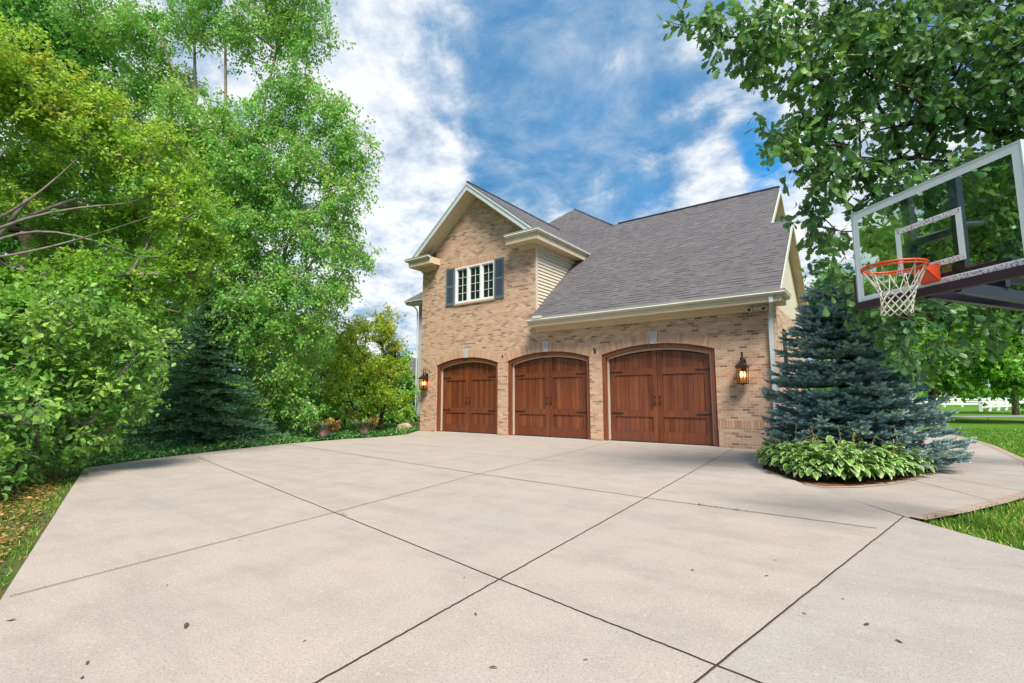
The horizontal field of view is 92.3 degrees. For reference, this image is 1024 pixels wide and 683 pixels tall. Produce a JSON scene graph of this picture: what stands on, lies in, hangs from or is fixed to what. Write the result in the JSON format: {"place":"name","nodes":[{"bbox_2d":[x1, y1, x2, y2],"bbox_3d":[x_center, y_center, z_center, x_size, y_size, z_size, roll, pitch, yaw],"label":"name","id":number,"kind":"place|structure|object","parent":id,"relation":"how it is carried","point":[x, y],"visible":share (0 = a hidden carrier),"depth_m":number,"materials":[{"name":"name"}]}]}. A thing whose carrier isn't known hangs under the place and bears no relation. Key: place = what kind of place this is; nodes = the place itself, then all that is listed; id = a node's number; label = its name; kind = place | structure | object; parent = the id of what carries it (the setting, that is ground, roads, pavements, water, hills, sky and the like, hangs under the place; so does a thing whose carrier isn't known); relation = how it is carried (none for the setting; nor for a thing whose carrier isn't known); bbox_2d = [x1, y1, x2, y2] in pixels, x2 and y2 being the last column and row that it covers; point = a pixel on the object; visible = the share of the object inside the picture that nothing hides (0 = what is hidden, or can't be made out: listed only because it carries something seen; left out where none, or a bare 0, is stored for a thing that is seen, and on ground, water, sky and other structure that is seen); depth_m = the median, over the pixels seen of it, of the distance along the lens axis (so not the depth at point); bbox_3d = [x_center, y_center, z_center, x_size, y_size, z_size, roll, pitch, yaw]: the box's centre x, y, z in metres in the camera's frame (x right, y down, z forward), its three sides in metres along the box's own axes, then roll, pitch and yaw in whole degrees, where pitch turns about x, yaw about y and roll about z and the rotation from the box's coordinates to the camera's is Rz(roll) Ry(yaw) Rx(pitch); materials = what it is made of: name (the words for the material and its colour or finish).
{"place":"outdoors","nodes":[
{"label":"outdoors","id":0,"kind":"place"},
{"bbox_2d":[0,418,419,599],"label":"woodland floor","id":1,"kind":"structure","parent":0,"point":[21,561],"depth_m":5.70,"materials":[{"name":"green plant"}]},
{"bbox_2d":[0,467,67,567],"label":"leaf litter","id":2,"kind":"object","parent":1,"relation":"on","point":[3,535],"visible":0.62,"depth_m":6.03,"materials":[{"name":"brown plant"}]},
{"bbox_2d":[0,304,164,438],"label":"woodland tree","id":3,"kind":"object","parent":1,"relation":"on","point":[64,340],"visible":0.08,"depth_m":16.86,"materials":[{"name":"green plant"}]},
{"bbox_2d":[0,0,192,362],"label":"woodland tree","id":4,"kind":"object","parent":1,"relation":"on","point":[24,12],"visible":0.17,"depth_m":16.94,"materials":[{"name":"green plant"}]},
{"bbox_2d":[0,272,194,500],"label":"broadleaf shrub","id":5,"kind":"object","parent":1,"relation":"on","point":[24,420],"visible":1,"depth_m":8.12,"materials":[{"name":"green plant"}]},
{"bbox_2d":[0,12,239,343],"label":"ornamental tree","id":6,"kind":"object","parent":1,"relation":"on","point":[32,99],"visible":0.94,"depth_m":9.66,"materials":[{"name":"green plant"}]},
{"bbox_2d":[132,314,236,421],"bbox_3d":[-14.263,0.847,21.151,5.314,7.211,3.484,1,-7,-12],"label":"woodland tree","id":7,"kind":"object","parent":1,"relation":"on","point":[165,357],"visible":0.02,"depth_m":20.39,"materials":[{"name":"green plant"}]},
{"bbox_2d":[111,294,289,449],"bbox_3d":[-9.073,0.874,14.412,4.839,4.675,4.122,0,-7,0],"label":"dark evergreen","id":8,"kind":"object","parent":1,"relation":"on","point":[180,426],"visible":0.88,"depth_m":13.82,"materials":[{"name":"green plant"}]},
{"bbox_2d":[39,0,388,437],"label":"river birch","id":9,"kind":"object","parent":1,"relation":"on","point":[235,153],"visible":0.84,"depth_m":15.38,"materials":[{"name":"green plant"}]},
{"bbox_2d":[15,422,419,468],"bbox_3d":[-7.668,3.109,16.310,5.274,0.362,14.573,-3,-7,25],"label":"ground cover","id":10,"kind":"object","parent":1,"relation":"on","point":[342,432],"visible":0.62,"depth_m":13.06,"materials":[{"name":"green plant"}]},
{"bbox_2d":[310,417,340,437],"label":"potted plant","id":11,"kind":"object","parent":10,"relation":"on","point":[324,428],"visible":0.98,"depth_m":15.61,"materials":[{"name":"green plant"}]},
{"bbox_2d":[232,320,339,428],"bbox_3d":[-10.823,1.482,23.781,5.987,6.310,4.820,-5,-8,36],"label":"woodland tree","id":12,"kind":"object","parent":1,"relation":"on","point":[284,422],"visible":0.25,"depth_m":22.56,"materials":[{"name":"green plant"}]},
{"bbox_2d":[296,334,381,425],"bbox_3d":[-9.389,2.154,26.420,4.947,5.773,5.202,-1,-7,4],"label":"woodland tree","id":13,"kind":"object","parent":1,"relation":"on","point":[327,412],"visible":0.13,"depth_m":25.26,"materials":[{"name":"green plant"}]},
{"bbox_2d":[336,407,363,424],"bbox_3d":[-7.364,3.472,22.296,1.400,0.930,0.500,-5,-8,36],"label":"garden bench","id":14,"kind":"object","parent":1,"relation":"on","point":[347,410],"visible":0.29,"depth_m":22.58,"materials":[{"name":"green wood"}]},
{"bbox_2d":[294,302,414,430],"bbox_3d":[-5.547,0.945,18.853,4.867,5.236,3.672,6,-9,-40],"label":"japanese maple","id":15,"kind":"object","parent":1,"relation":"on","point":[381,366],"visible":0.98,"depth_m":18.44,"materials":[{"name":"green plant"}]},
{"bbox_2d":[348,343,419,423],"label":"woodland tree","id":16,"kind":"object","parent":1,"relation":"on","point":[406,415],"visible":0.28,"depth_m":28.45,"materials":[{"name":"green plant"}]},
{"bbox_2d":[397,423,411,428],"bbox_3d":[-4.320,3.520,19.916,0.718,0.451,0.596,-5,-8,36],"label":"boulder","id":17,"kind":"object","parent":1,"relation":"on","point":[405,425],"visible":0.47,"depth_m":19.71,"materials":[{"name":"beige stone"}]},
{"bbox_2d":[351,417,379,434],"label":"potted plant","id":18,"kind":"object","parent":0,"point":[365,426],"visible":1,"depth_m":16.91,"materials":[{"name":"green plant"}]},
{"bbox_2d":[0,431,1023,682],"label":"driveway","id":19,"kind":"structure","parent":0,"point":[552,559],"depth_m":3.60,"materials":[{"name":"concrete"}]},
{"bbox_2d":[0,0,1023,386],"label":"sky","id":20,"kind":"structure","parent":0,"point":[553,109],"materials":[{"name":"blue"}]},
{"bbox_2d":[229,402,1023,549],"bbox_3d":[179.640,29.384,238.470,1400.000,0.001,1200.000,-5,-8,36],"label":"ground","id":21,"kind":"structure","parent":0,"point":[1003,423],"depth_m":27.39,"materials":[{"name":"green plant"}]},
{"bbox_2d":[350,353,417,403],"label":"neighbour house","id":22,"kind":"structure","parent":21,"relation":"on","point":[413,364],"depth_m":45.83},
{"bbox_2d":[0,428,1023,594],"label":"grass","id":23,"kind":"structure","parent":21,"relation":"on","point":[1004,437],"depth_m":5.51,"materials":[{"name":"green plant"}]},
{"bbox_2d":[404,181,807,449],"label":"brick house","id":24,"kind":"structure","parent":21,"relation":"on","point":[576,324],"depth_m":16.65,"materials":[{"name":"brick"}]},
{"bbox_2d":[418,369,428,389],"bbox_3d":[-3.593,1.545,20.068,0.300,0.888,0.351,-5,-8,36],"label":"wall lantern","id":25,"kind":"object","parent":24,"relation":"attached to","point":[424,375],"depth_m":20.01,"materials":[{"name":"brown metal"}]},
{"bbox_2d":[435,357,497,434],"bbox_3d":[-1.722,2.089,18.959,3.156,2.938,0.330,-5,-8,36],"label":"garage door","id":26,"kind":"structure","parent":24,"relation":"in","point":[467,394],"depth_m":19.04,"materials":[{"name":"brown wood"}]},
{"bbox_2d":[455,260,493,303],"bbox_3d":[-1.432,-2.277,19.173,2.020,1.460,0.140,-5,-8,36],"label":"window","id":27,"kind":"structure","parent":24,"relation":"in","point":[475,282],"depth_m":19.20,"materials":[{"name":"paint"}]},
{"bbox_2d":[507,351,590,439],"bbox_3d":[1.230,1.824,16.769,3.306,2.953,0.330,-5,-8,36],"label":"garage door","id":28,"kind":"structure","parent":24,"relation":"in","point":[549,397],"depth_m":16.81,"materials":[{"name":"brown wood"}]},
{"bbox_2d":[602,343,718,446],"bbox_3d":[4.273,1.548,14.510,3.426,2.973,0.330,-5,-8,36],"label":"garage door","id":29,"kind":"structure","parent":24,"relation":"in","point":[657,396],"depth_m":14.51,"materials":[{"name":"brown wood"}]},
{"bbox_2d":[735,352,748,384],"bbox_3d":[6.050,0.703,12.908,0.300,0.888,0.351,-5,-8,36],"label":"wall lantern","id":30,"kind":"object","parent":24,"relation":"attached to","point":[742,365],"depth_m":12.86,"materials":[{"name":"brown metal"}]},
{"bbox_2d":[746,304,765,311],"bbox_3d":[6.369,-0.867,12.799,0.477,0.197,0.185,-5,-8,36],"label":"security camera","id":31,"kind":"object","parent":24,"relation":"attached to","point":[750,308],"visible":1,"depth_m":12.79,"materials":[{"name":"black plastic"}]},
{"bbox_2d":[224,376,1023,402],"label":"treeline","id":32,"kind":"object","parent":21,"relation":"on","point":[925,393],"visible":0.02,"depth_m":125.70,"materials":[{"name":"green plant"}]},
{"bbox_2d":[656,0,1023,388],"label":"oak tree","id":33,"kind":"object","parent":21,"relation":"on","point":[852,34],"visible":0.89,"depth_m":7.14,"materials":[{"name":"green plant"}]},
{"bbox_2d":[764,464,929,485],"bbox_3d":[8.091,2.672,11.667,2.810,0.001,11.250,-5,-8,36],"label":"mulch bed","id":34,"kind":"object","parent":21,"relation":"on","point":[832,480],"visible":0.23,"depth_m":7.97,"materials":[{"name":"brown soil"}]},
{"bbox_2d":[755,439,786,461],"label":"hosta","id":35,"kind":"object","parent":34,"relation":"on","point":[757,450],"visible":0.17,"depth_m":9.54,"materials":[{"name":"green plant"}]},
{"bbox_2d":[756,441,793,467],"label":"hosta","id":36,"kind":"object","parent":34,"relation":"on","point":[762,452],"visible":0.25,"depth_m":9.19,"materials":[{"name":"green plant"}]},
{"bbox_2d":[761,438,802,470],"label":"hosta","id":37,"kind":"object","parent":34,"relation":"on","point":[780,464],"visible":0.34,"depth_m":8.68,"materials":[{"name":"green plant"}]},
{"bbox_2d":[773,439,806,453],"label":"hosta","id":38,"kind":"object","parent":34,"relation":"on","point":[787,442],"visible":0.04,"depth_m":8.91,"materials":[{"name":"green plant"}]},
{"bbox_2d":[770,442,819,472],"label":"hosta","id":39,"kind":"object","parent":34,"relation":"on","point":[784,456],"visible":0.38,"depth_m":8.38,"materials":[{"name":"green plant"}]},
{"bbox_2d":[786,453,827,479],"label":"hosta","id":40,"kind":"object","parent":34,"relation":"on","point":[819,468],"visible":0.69,"depth_m":7.81,"materials":[{"name":"green plant"}]},
{"bbox_2d":[784,439,833,464],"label":"hosta","id":41,"kind":"object","parent":34,"relation":"on","point":[818,442],"visible":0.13,"depth_m":8.64,"materials":[{"name":"green plant"}]},
{"bbox_2d":[784,444,836,477],"bbox_3d":[4.912,1.962,8.076,0.771,0.552,0.826,-4,-8,28],"label":"hosta","id":42,"kind":"object","parent":34,"relation":"on","point":[798,452],"visible":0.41,"depth_m":7.95,"materials":[{"name":"green plant"}]},
{"bbox_2d":[791,435,846,466],"bbox_3d":[5.235,1.927,8.279,0.950,0.666,0.918,3,-7,-23],"label":"hosta","id":43,"kind":"object","parent":34,"relation":"on","point":[829,438],"visible":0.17,"depth_m":8.31,"materials":[{"name":"green plant"}]},
{"bbox_2d":[795,446,854,480],"bbox_3d":[4.957,1.944,7.825,0.889,0.530,0.846,1,-7,-7],"label":"hosta","id":44,"kind":"object","parent":34,"relation":"on","point":[826,470],"visible":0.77,"depth_m":7.68,"materials":[{"name":"green plant"}]},
{"bbox_2d":[817,441,879,480],"bbox_3d":[5.225,1.896,7.768,0.842,0.610,0.871,3,-7,-25],"label":"hosta","id":45,"kind":"object","parent":34,"relation":"on","point":[855,468],"visible":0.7,"depth_m":7.57,"materials":[{"name":"green plant"}]},
{"bbox_2d":[821,438,877,475],"bbox_3d":[5.476,1.937,8.180,0.920,0.624,0.897,-2,-7,18],"label":"hosta","id":46,"kind":"object","parent":34,"relation":"on","point":[839,444],"visible":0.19,"depth_m":8.14,"materials":[{"name":"green plant"}]},
{"bbox_2d":[837,444,892,479],"bbox_3d":[5.559,1.924,7.842,0.822,0.572,0.843,-2,-7,16],"label":"hosta","id":47,"kind":"object","parent":34,"relation":"on","point":[863,475],"visible":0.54,"depth_m":7.64,"materials":[{"name":"green plant"}]},
{"bbox_2d":[841,441,889,471],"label":"hosta","id":48,"kind":"object","parent":34,"relation":"on","point":[861,443],"visible":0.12,"depth_m":8.12,"materials":[{"name":"green plant"}]},
{"bbox_2d":[759,279,977,472],"bbox_3d":[6.648,0.574,9.642,3.524,3.783,3.516,-5,-8,36],"label":"blue spruce","id":49,"kind":"object","parent":34,"relation":"on","point":[861,374],"visible":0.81,"depth_m":9.07,"materials":[{"name":"green plant"}]},
{"bbox_2d":[857,444,899,474],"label":"hosta","id":50,"kind":"object","parent":34,"relation":"on","point":[887,450],"visible":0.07,"depth_m":8.26,"materials":[{"name":"green plant"}]},
{"bbox_2d":[856,443,914,478],"bbox_3d":[5.955,1.936,7.975,0.865,0.578,0.807,2,-7,-16],"label":"hosta","id":51,"kind":"object","parent":34,"relation":"on","point":[890,463],"visible":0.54,"depth_m":7.75,"materials":[{"name":"green plant"}]},
{"bbox_2d":[871,444,924,475],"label":"hosta","id":52,"kind":"object","parent":34,"relation":"on","point":[904,468],"visible":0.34,"depth_m":7.93,"materials":[{"name":"green plant"}]},
{"bbox_2d":[891,445,934,474],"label":"hosta","id":53,"kind":"object","parent":34,"relation":"on","point":[920,460],"visible":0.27,"depth_m":8.10,"materials":[{"name":"green plant"}]},
{"bbox_2d":[904,446,937,472],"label":"hosta","id":54,"kind":"object","parent":34,"relation":"on","point":[927,461],"visible":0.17,"depth_m":8.40,"materials":[{"name":"green plant"}]},
{"bbox_2d":[804,259,928,400],"bbox_3d":[23.852,-0.386,33.811,9.170,11.463,6.969,0,-7,-4],"label":"lawn tree","id":55,"kind":"object","parent":21,"relation":"on","point":[873,325],"visible":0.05,"depth_m":33.12,"materials":[{"name":"green plant"}]},
{"bbox_2d":[874,228,988,409],"bbox_3d":[29.633,-1.366,36.211,8.900,13.969,7.750,-5,-8,36],"label":"lawn tree","id":56,"kind":"object","parent":21,"relation":"on","point":[940,383],"visible":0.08,"depth_m":35.16,"materials":[{"name":"green plant"}]},
{"bbox_2d":[912,387,960,402],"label":"white barn","id":57,"kind":"structure","parent":21,"relation":"on","point":[954,397],"depth_m":123.65,"materials":[{"name":"paint"}]},
{"bbox_2d":[851,139,1023,315],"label":"basketball hoop","id":58,"kind":"object","parent":21,"relation":"on","point":[966,281],"visible":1,"depth_m":4.35,"materials":[{"name":"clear glass"}]},
{"bbox_2d":[880,153,1020,414],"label":"lawn tree","id":59,"kind":"object","parent":21,"relation":"on","point":[1015,410],"visible":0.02,"depth_m":42.21,"materials":[{"name":"green plant"}]},
{"bbox_2d":[910,398,1021,406],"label":"rail fence","id":60,"kind":"object","parent":21,"relation":"on","point":[962,404],"visible":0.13,"depth_m":85.50,"materials":[{"name":"paint"}]},
{"bbox_2d":[924,304,1023,419],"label":"lawn tree","id":61,"kind":"object","parent":21,"relation":"on","point":[1004,372],"visible":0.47,"depth_m":27.02,"materials":[{"name":"green plant"}]},
{"bbox_2d":[977,397,1023,411],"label":"rail fence","id":62,"kind":"object","parent":21,"relation":"on","point":[1005,402],"visible":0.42,"depth_m":57.77,"materials":[{"name":"paint"}]},
{"bbox_2d":[811,431,1023,520],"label":"walkway","id":63,"kind":"structure","parent":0,"point":[987,473],"depth_m":7.19,"materials":[{"name":"concrete"}]},
{"bbox_2d":[803,434,1023,519],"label":"brick edging","id":64,"kind":"object","parent":63,"relation":"on","point":[1000,500],"visible":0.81,"depth_m":6.37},
{"bbox_2d":[949,415,1023,416],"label":"road","id":65,"kind":"structure","parent":0,"point":[991,416],"depth_m":38.09,"materials":[{"name":"grey asphalt"}]}
]}

